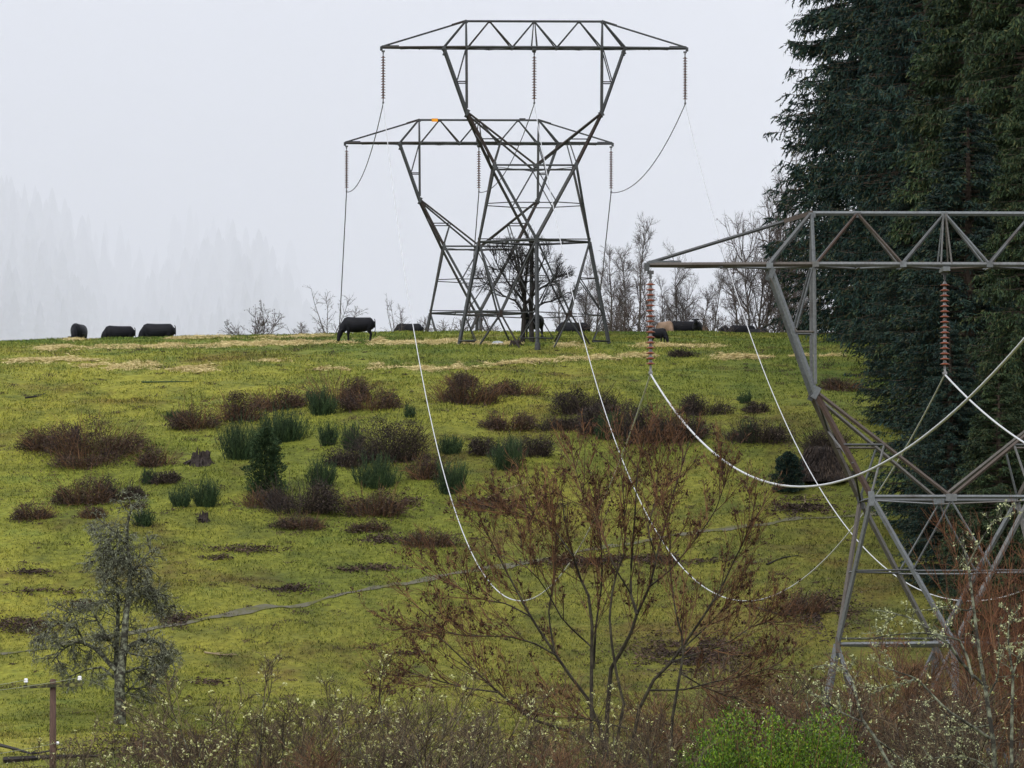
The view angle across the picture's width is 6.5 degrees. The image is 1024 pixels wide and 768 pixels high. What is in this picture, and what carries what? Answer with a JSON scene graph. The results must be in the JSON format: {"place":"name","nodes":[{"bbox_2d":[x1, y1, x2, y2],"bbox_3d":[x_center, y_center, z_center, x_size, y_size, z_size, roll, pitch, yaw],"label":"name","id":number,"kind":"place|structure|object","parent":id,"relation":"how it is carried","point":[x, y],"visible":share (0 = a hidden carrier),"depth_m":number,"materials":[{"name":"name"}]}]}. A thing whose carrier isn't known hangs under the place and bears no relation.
{"place":"outdoors","nodes":[
{"label":"outdoors","id":0,"kind":"place"},
{"bbox_2d":[0,0,857,332],"label":"sky","id":1,"kind":"structure","parent":0,"point":[135,114],"materials":[{"name":"white"}]},
{"bbox_2d":[0,511,886,654],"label":"path","id":2,"kind":"structure","parent":0,"point":[247,610],"depth_m":413.00,"materials":[{"name":"soil"}]},
{"bbox_2d":[0,329,1023,767],"bbox_3d":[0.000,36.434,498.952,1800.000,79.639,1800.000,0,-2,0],"label":"ground","id":3,"kind":"structure","parent":0,"point":[178,634],"depth_m":420.95,"materials":[{"name":"plant"}]},
{"bbox_2d":[9,498,59,521],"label":"bracken clump","id":4,"kind":"object","parent":3,"relation":"on","point":[43,512],"visible":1,"depth_m":427.16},
{"bbox_2d":[13,422,74,451],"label":"bracken clump","id":5,"kind":"object","parent":3,"relation":"on","point":[30,442],"visible":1,"depth_m":444.55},
{"bbox_2d":[23,676,82,766],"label":"utility pole","id":6,"kind":"object","parent":3,"relation":"on","point":[52,686],"visible":0.93,"depth_m":261.72,"materials":[{"name":"brown wood"}]},
{"bbox_2d":[39,466,119,507],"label":"bracken clump","id":7,"kind":"object","parent":3,"relation":"on","point":[62,496],"visible":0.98,"depth_m":430.93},
{"bbox_2d":[44,442,125,468],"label":"bracken clump","id":8,"kind":"object","parent":3,"relation":"on","point":[64,460],"visible":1,"depth_m":440.08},
{"bbox_2d":[34,400,156,457],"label":"bracken clump","id":9,"kind":"object","parent":3,"relation":"on","point":[106,441],"visible":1,"depth_m":442.11,"materials":[{"name":"plant"}]},
{"bbox_2d":[25,483,185,724],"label":"lichen tree","id":10,"kind":"object","parent":3,"relation":"on","point":[117,665],"visible":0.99,"depth_m":385.43,"materials":[{"name":"grey plant"}]},
{"bbox_2d":[83,471,156,501],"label":"bramble bush","id":11,"kind":"object","parent":3,"relation":"on","point":[140,491],"visible":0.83,"depth_m":431.99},
{"bbox_2d":[27,691,218,767],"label":"bare shrub","id":12,"kind":"object","parent":3,"relation":"on","point":[138,761],"visible":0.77,"depth_m":179.79,"materials":[{"name":"brown plant"}]},
{"bbox_2d":[130,439,183,467],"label":"bracken clump","id":13,"kind":"object","parent":3,"relation":"on","point":[150,458],"visible":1,"depth_m":439.42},
{"bbox_2d":[138,323,175,336],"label":"cow","id":14,"kind":"object","parent":3,"relation":"on","point":[153,330],"visible":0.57,"depth_m":520.23},
{"bbox_2d":[162,396,229,429],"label":"bracken clump","id":15,"kind":"object","parent":3,"relation":"on","point":[182,420],"visible":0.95,"depth_m":449.81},
{"bbox_2d":[188,471,222,507],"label":"broom shrub","id":16,"kind":"object","parent":3,"relation":"on","point":[201,498],"visible":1,"depth_m":430.04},
{"bbox_2d":[214,407,259,460],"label":"broom shrub","id":17,"kind":"object","parent":3,"relation":"on","point":[237,449],"visible":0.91,"depth_m":440.27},
{"bbox_2d":[202,388,277,421],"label":"bracken clump","id":18,"kind":"object","parent":3,"relation":"on","point":[236,410],"visible":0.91,"depth_m":451.93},
{"bbox_2d":[121,643,383,767],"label":"bare shrub","id":19,"kind":"object","parent":3,"relation":"on","point":[199,756],"visible":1,"depth_m":175.90,"materials":[{"name":"brown plant"}]},
{"bbox_2d":[219,300,287,334],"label":"bare bush","id":20,"kind":"object","parent":3,"relation":"on","point":[259,325],"visible":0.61,"depth_m":517.02,"materials":[{"name":"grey plant"}]},
{"bbox_2d":[240,427,289,495],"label":"cone bush","id":21,"kind":"object","parent":3,"relation":"on","point":[259,448],"visible":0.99,"depth_m":431.92,"materials":[{"name":"green plant"}]},
{"bbox_2d":[247,382,308,411],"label":"bracken clump","id":22,"kind":"object","parent":3,"relation":"on","point":[297,400],"visible":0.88,"depth_m":454.94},
{"bbox_2d":[261,398,315,442],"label":"broom shrub","id":23,"kind":"object","parent":3,"relation":"on","point":[293,432],"visible":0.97,"depth_m":445.45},
{"bbox_2d":[196,691,386,767],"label":"bare shrub","id":24,"kind":"object","parent":3,"relation":"on","point":[265,740],"visible":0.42,"depth_m":181.48,"materials":[{"name":"brown plant"}]},
{"bbox_2d":[243,462,356,514],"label":"bramble bush","id":25,"kind":"object","parent":3,"relation":"on","point":[319,497],"visible":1,"depth_m":428.45,"materials":[{"name":"plant"}]},
{"bbox_2d":[267,510,332,529],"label":"bracken clump","id":26,"kind":"object","parent":3,"relation":"on","point":[291,522],"visible":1,"depth_m":425.26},
{"bbox_2d":[302,452,338,487],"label":"broom shrub","id":27,"kind":"object","parent":3,"relation":"on","point":[321,470],"visible":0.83,"depth_m":433.63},
{"bbox_2d":[304,383,339,415],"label":"broom shrub","id":28,"kind":"object","parent":3,"relation":"on","point":[323,405],"visible":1,"depth_m":451.67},
{"bbox_2d":[292,364,380,403],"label":"bracken clump","id":29,"kind":"object","parent":3,"relation":"on","point":[357,389],"visible":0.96,"depth_m":454.98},
{"bbox_2d":[243,724,432,767],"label":"bare shrub","id":30,"kind":"object","parent":3,"relation":"on","point":[320,762],"visible":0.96,"depth_m":173.34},
{"bbox_2d":[319,439,378,468],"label":"bramble bush","id":31,"kind":"object","parent":3,"relation":"on","point":[346,457],"visible":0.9,"depth_m":438.48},
{"bbox_2d":[337,317,375,340],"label":"cow","id":32,"kind":"object","parent":3,"relation":"on","point":[356,324],"visible":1,"depth_m":489.22},
{"bbox_2d":[263,665,463,767],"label":"bare shrub","id":33,"kind":"object","parent":3,"relation":"on","point":[389,762],"visible":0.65,"depth_m":179.69,"materials":[{"name":"brown plant"}]},
{"bbox_2d":[331,380,410,411],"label":"bracken clump","id":34,"kind":"object","parent":3,"relation":"on","point":[384,401],"visible":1,"depth_m":452.41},
{"bbox_2d":[332,482,419,516],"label":"bracken clump","id":35,"kind":"object","parent":3,"relation":"on","point":[362,507],"visible":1,"depth_m":428.57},
{"bbox_2d":[350,448,404,488],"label":"broom shrub","id":36,"kind":"object","parent":3,"relation":"on","point":[376,478],"visible":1,"depth_m":434.51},
{"bbox_2d":[326,402,453,461],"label":"bramble bush","id":37,"kind":"object","parent":3,"relation":"on","point":[408,442],"visible":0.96,"depth_m":439.32,"materials":[{"name":"plant"}]},
{"bbox_2d":[249,639,541,767],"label":"bare shrub","id":38,"kind":"object","parent":3,"relation":"on","point":[383,708],"visible":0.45,"depth_m":183.48,"materials":[{"name":"brown plant"}]},
{"bbox_2d":[0,333,845,373],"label":"hay","id":39,"kind":"object","parent":3,"relation":"on","point":[288,342],"visible":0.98,"depth_m":480.23,"materials":[{"name":"plant"}]},
{"bbox_2d":[394,445,460,479],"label":"bracken clump","id":40,"kind":"object","parent":3,"relation":"on","point":[429,468],"visible":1,"depth_m":435.14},
{"bbox_2d":[396,526,464,548],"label":"bracken clump","id":41,"kind":"object","parent":3,"relation":"on","point":[440,539],"visible":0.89,"depth_m":421.60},
{"bbox_2d":[323,684,560,767],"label":"bare shrub","id":42,"kind":"object","parent":3,"relation":"on","point":[463,735],"visible":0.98,"depth_m":171.89,"materials":[{"name":"brown plant"}]},
{"bbox_2d":[0,346,891,765],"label":"dead undergrowth","id":43,"kind":"object","parent":3,"relation":"on","point":[234,548],"visible":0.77,"depth_m":418.23,"materials":[{"name":"plant"}]},
{"bbox_2d":[430,454,471,494],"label":"broom shrub","id":44,"kind":"object","parent":3,"relation":"on","point":[453,479],"visible":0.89,"depth_m":432.72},
{"bbox_2d":[418,365,514,404],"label":"bracken clump","id":45,"kind":"object","parent":3,"relation":"on","point":[456,392],"visible":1,"depth_m":454.54,"materials":[{"name":"plant"}]},
{"bbox_2d":[344,118,613,331],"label":"transmission pylon","id":46,"kind":"object","parent":3,"relation":"on","point":[424,205],"visible":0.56,"depth_m":554.57,"materials":[{"name":"metal"}]},
{"bbox_2d":[467,430,523,456],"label":"bramble bush","id":47,"kind":"object","parent":3,"relation":"on","point":[478,449],"visible":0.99,"depth_m":439.59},
{"bbox_2d":[402,679,593,767],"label":"bare shrub","id":48,"kind":"object","parent":3,"relation":"on","point":[524,737],"visible":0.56,"depth_m":177.61,"materials":[{"name":"brown plant"}]},
{"bbox_2d":[486,432,528,470],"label":"broom shrub","id":49,"kind":"object","parent":3,"relation":"on","point":[500,455],"visible":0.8,"depth_m":436.59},
{"bbox_2d":[476,405,538,430],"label":"bracken clump","id":50,"kind":"object","parent":3,"relation":"on","point":[501,422],"visible":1,"depth_m":447.78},
{"bbox_2d":[492,376,550,395],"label":"bracken clump","id":51,"kind":"object","parent":3,"relation":"on","point":[510,387],"visible":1,"depth_m":456.64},
{"bbox_2d":[466,227,585,341],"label":"bare tree","id":52,"kind":"object","parent":3,"relation":"on","point":[512,261],"visible":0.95,"depth_m":487.33,"materials":[{"name":"brown plant"}]},
{"bbox_2d":[380,20,687,349],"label":"transmission pylon","id":53,"kind":"object","parent":3,"relation":"on","point":[536,239],"visible":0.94,"depth_m":485.58,"materials":[{"name":"metal"}]},
{"bbox_2d":[381,50,385,103],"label":"insulator string","id":54,"kind":"object","parent":53,"relation":"hanging from","point":[383,76],"visible":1,"depth_m":485.64,"materials":[{"name":"ceramic"}]},
{"bbox_2d":[383,104,650,601],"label":"power cable","id":55,"kind":"object","parent":54,"relation":"hanging from","point":[430,416],"visible":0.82,"depth_m":392.28,"materials":[{"name":"silver metal"}]},
{"bbox_2d":[532,51,536,103],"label":"insulator string","id":56,"kind":"object","parent":53,"relation":"hanging from","point":[534,76],"visible":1,"depth_m":485.97,"materials":[{"name":"ceramic"}]},
{"bbox_2d":[534,104,944,600],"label":"power cable","id":57,"kind":"object","parent":56,"relation":"hanging from","point":[619,451],"visible":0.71,"depth_m":354.79,"materials":[{"name":"silver metal"}]},
{"bbox_2d":[683,51,687,104],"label":"insulator string","id":58,"kind":"object","parent":53,"relation":"hanging from","point":[684,74],"visible":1,"depth_m":486.31,"materials":[{"name":"ceramic"}]},
{"bbox_2d":[685,105,1022,601],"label":"power cable","id":59,"kind":"object","parent":58,"relation":"hanging from","point":[772,391],"visible":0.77,"depth_m":422.45,"materials":[{"name":"silver metal"}]},
{"bbox_2d":[506,433,561,456],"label":"bramble bush","id":60,"kind":"object","parent":3,"relation":"on","point":[540,446],"visible":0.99,"depth_m":439.27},
{"bbox_2d":[427,721,642,767],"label":"bare shrub","id":61,"kind":"object","parent":3,"relation":"on","point":[560,760],"visible":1,"depth_m":169.74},
{"bbox_2d":[531,410,587,430],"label":"bramble bush","id":62,"kind":"object","parent":3,"relation":"on","point":[565,422],"visible":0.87,"depth_m":447.34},
{"bbox_2d":[347,390,831,767],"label":"seed hung tree","id":63,"kind":"object","parent":3,"relation":"on","point":[501,504],"visible":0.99,"depth_m":196.19,"materials":[{"name":"brown plant"}]},
{"bbox_2d":[545,374,634,415],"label":"bramble bush","id":64,"kind":"object","parent":3,"relation":"on","point":[566,405],"visible":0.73,"depth_m":451.14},
{"bbox_2d":[576,261,609,331],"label":"bare tree","id":65,"kind":"object","parent":3,"relation":"on","point":[587,311],"visible":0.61,"depth_m":528.30,"materials":[{"name":"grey plant"}]},
{"bbox_2d":[521,673,696,767],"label":"bare shrub","id":66,"kind":"object","parent":3,"relation":"on","point":[607,734],"visible":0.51,"depth_m":181.58,"materials":[{"name":"brown plant"}]},
{"bbox_2d":[584,285,641,331],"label":"bare bush","id":67,"kind":"object","parent":3,"relation":"on","point":[617,319],"visible":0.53,"depth_m":520.06,"materials":[{"name":"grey plant"}]},
{"bbox_2d":[565,387,664,435],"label":"bramble bush","id":68,"kind":"object","parent":3,"relation":"on","point":[586,418],"visible":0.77,"depth_m":445.68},
{"bbox_2d":[596,244,635,330],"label":"bare tree","id":69,"kind":"object","parent":3,"relation":"on","point":[611,294],"visible":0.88,"depth_m":524.92,"materials":[{"name":"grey plant"}]},
{"bbox_2d":[624,212,659,330],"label":"bare tree","id":70,"kind":"object","parent":3,"relation":"on","point":[639,242],"visible":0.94,"depth_m":523.93,"materials":[{"name":"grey plant"}]},
{"bbox_2d":[553,696,733,767],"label":"bare shrub","id":71,"kind":"object","parent":3,"relation":"on","point":[619,759],"visible":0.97,"depth_m":175.50,"materials":[{"name":"brown plant"}]},
{"bbox_2d":[607,399,705,448],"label":"bramble bush","id":72,"kind":"object","parent":3,"relation":"on","point":[642,423],"visible":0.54,"depth_m":443.37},
{"bbox_2d":[647,398,716,440],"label":"bramble bush","id":73,"kind":"object","parent":3,"relation":"on","point":[692,427],"visible":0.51,"depth_m":443.67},
{"bbox_2d":[656,242,709,321],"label":"bare tree","id":74,"kind":"object","parent":3,"relation":"on","point":[683,309],"visible":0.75,"depth_m":528.11,"materials":[{"name":"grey plant"}]},
{"bbox_2d":[538,662,848,767],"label":"bare shrub","id":75,"kind":"object","parent":3,"relation":"on","point":[693,721],"visible":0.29,"depth_m":204.97,"materials":[{"name":"plant"}]},
{"bbox_2d":[678,389,735,415],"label":"bramble bush","id":76,"kind":"object","parent":3,"relation":"on","point":[692,403],"visible":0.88,"depth_m":451.06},
{"bbox_2d":[613,647,881,767],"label":"bare shrub","id":77,"kind":"object","parent":3,"relation":"on","point":[731,680],"visible":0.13,"depth_m":208.09,"materials":[{"name":"brown plant"}]},
{"bbox_2d":[722,413,797,442],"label":"bramble bush","id":78,"kind":"object","parent":3,"relation":"on","point":[766,435],"visible":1,"depth_m":442.58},
{"bbox_2d":[715,178,809,328],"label":"bare tree","id":79,"kind":"object","parent":3,"relation":"on","point":[749,306],"visible":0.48,"depth_m":526.42,"materials":[{"name":"grey plant"}]},
{"bbox_2d":[671,699,871,767],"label":"leafy bush","id":80,"kind":"object","parent":3,"relation":"on","point":[723,758],"visible":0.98,"depth_m":181.36,"materials":[{"name":"green plant"}]},
{"bbox_2d":[754,125,809,331],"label":"bare tree","id":81,"kind":"object","parent":3,"relation":"on","point":[778,181],"visible":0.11,"depth_m":534.84,"materials":[{"name":"grey plant"}]},
{"bbox_2d":[768,451,805,492],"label":"bush","id":82,"kind":"object","parent":3,"relation":"on","point":[785,461],"visible":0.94,"depth_m":433.83,"materials":[{"name":"green plant"}]},
{"bbox_2d":[680,681,922,767],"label":"bare shrub","id":83,"kind":"object","parent":3,"relation":"on","point":[795,717],"visible":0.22,"depth_m":199.90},
{"bbox_2d":[773,580,834,615],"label":"bracken clump","id":84,"kind":"object","parent":3,"relation":"on","point":[813,605],"visible":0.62,"depth_m":408.16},
{"bbox_2d":[785,423,858,448],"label":"bramble bush","id":85,"kind":"object","parent":3,"relation":"on","point":[819,441],"visible":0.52,"depth_m":441.12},
{"bbox_2d":[757,0,887,334],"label":"fir tree","id":86,"kind":"object","parent":3,"relation":"on","point":[800,174],"visible":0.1,"depth_m":505.86,"materials":[{"name":"green plant"}]},
{"bbox_2d":[798,442,858,481],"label":"bush","id":87,"kind":"object","parent":3,"relation":"on","point":[823,463],"visible":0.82,"depth_m":435.45,"materials":[{"name":"plant"}]},
{"bbox_2d":[644,211,1023,767],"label":"transmission pylon","id":88,"kind":"object","parent":3,"relation":"on","point":[816,397],"visible":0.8,"depth_m":248.91,"materials":[{"name":"metal"}]},
{"bbox_2d":[646,271,654,375],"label":"insulator string","id":89,"kind":"object","parent":88,"relation":"hanging from","point":[650,305],"visible":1,"depth_m":248.87,"materials":[{"name":"brown ceramic"}]},
{"bbox_2d":[650,338,1023,487],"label":"power cable","id":90,"kind":"object","parent":89,"relation":"hanging from","point":[985,381],"visible":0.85,"depth_m":172.16,"materials":[{"name":"silver metal"}]},
{"bbox_2d":[940,272,949,375],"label":"insulator string","id":91,"kind":"object","parent":88,"relation":"hanging from","point":[944,332],"visible":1,"depth_m":249.20,"materials":[{"name":"brown ceramic"}]},
{"bbox_2d":[787,0,923,342],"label":"fir tree","id":92,"kind":"object","parent":3,"relation":"on","point":[847,74],"visible":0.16,"depth_m":490.32,"materials":[{"name":"green plant"}]},
{"bbox_2d":[719,665,1008,767],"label":"bare shrub","id":93,"kind":"object","parent":3,"relation":"on","point":[863,698],"visible":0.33,"depth_m":191.28,"materials":[{"name":"brown plant"}]},
{"bbox_2d":[730,623,1023,767],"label":"bare shrub","id":94,"kind":"object","parent":3,"relation":"on","point":[908,690],"visible":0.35,"depth_m":205.03,"materials":[{"name":"plant"}]},
{"bbox_2d":[848,149,962,431],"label":"fir tree","id":95,"kind":"object","parent":3,"relation":"on","point":[884,359],"visible":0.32,"depth_m":449.00,"materials":[{"name":"green plant"}]},
{"bbox_2d":[824,0,990,376],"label":"fir tree","id":96,"kind":"object","parent":3,"relation":"on","point":[884,150],"visible":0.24,"depth_m":468.11,"materials":[{"name":"green plant"}]},
{"bbox_2d":[806,496,1023,767],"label":"lichen tree","id":97,"kind":"object","parent":3,"relation":"on","point":[932,634],"visible":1,"depth_m":171.68,"materials":[{"name":"grey plant"}]},
{"bbox_2d":[843,98,1023,542],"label":"fir tree","id":98,"kind":"object","parent":3,"relation":"on","point":[953,195],"visible":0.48,"depth_m":425.88,"materials":[{"name":"green plant"}]},
{"bbox_2d":[848,660,1023,767],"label":"bare shrub","id":99,"kind":"object","parent":3,"relation":"on","point":[883,719],"visible":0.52,"depth_m":179.60,"materials":[{"name":"brown plant"}]},
{"bbox_2d":[866,594,1019,765],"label":"red thicket","id":100,"kind":"object","parent":3,"relation":"on","point":[967,641],"visible":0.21,"depth_m":213.62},
{"bbox_2d":[886,329,1009,596],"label":"fir tree","id":101,"kind":"object","parent":3,"relation":"on","point":[947,471],"visible":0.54,"depth_m":413.76,"materials":[{"name":"green plant"}]},
{"bbox_2d":[873,0,1023,433],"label":"fir tree","id":102,"kind":"object","parent":3,"relation":"on","point":[942,57],"visible":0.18,"depth_m":447.19,"materials":[{"name":"green plant"}]},
{"bbox_2d":[889,685,1023,767],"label":"bare shrub","id":103,"kind":"object","parent":3,"relation":"on","point":[969,753],"visible":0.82,"depth_m":175.55,"materials":[{"name":"brown plant"}]},
{"bbox_2d":[908,490,1023,767],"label":"red thicket","id":104,"kind":"object","parent":3,"relation":"on","point":[1021,639],"visible":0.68,"depth_m":211.97,"materials":[{"name":"plant"}]},
{"bbox_2d":[922,0,1023,437],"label":"fir tree","id":105,"kind":"object","parent":3,"relation":"on","point":[1004,86],"visible":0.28,"depth_m":440.19,"materials":[{"name":"green plant"}]},
{"bbox_2d":[925,373,1023,653],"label":"fir tree","id":106,"kind":"object","parent":3,"relation":"on","point":[984,442],"visible":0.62,"depth_m":403.60,"materials":[{"name":"green plant"}]},
{"bbox_2d":[928,525,1023,767],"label":"red thicket","id":107,"kind":"object","parent":3,"relation":"on","point":[963,591],"visible":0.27,"depth_m":217.68,"materials":[{"name":"plant"}]},
{"bbox_2d":[945,74,1023,579],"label":"fir tree","id":108,"kind":"object","parent":3,"relation":"on","point":[1010,187],"visible":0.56,"depth_m":415.91,"materials":[{"name":"green plant"}]},
{"bbox_3d":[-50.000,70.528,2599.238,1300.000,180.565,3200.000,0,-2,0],"label":"hills","id":109,"kind":"structure","parent":0,"visible":0},
{"bbox_2d":[0,175,332,339],"bbox_3d":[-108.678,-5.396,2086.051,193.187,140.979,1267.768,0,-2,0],"label":"forest","id":110,"kind":"object","parent":109,"relation":"on","point":[57,279],"visible":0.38,"depth_m":1943.38,"materials":[{"name":"plant"}]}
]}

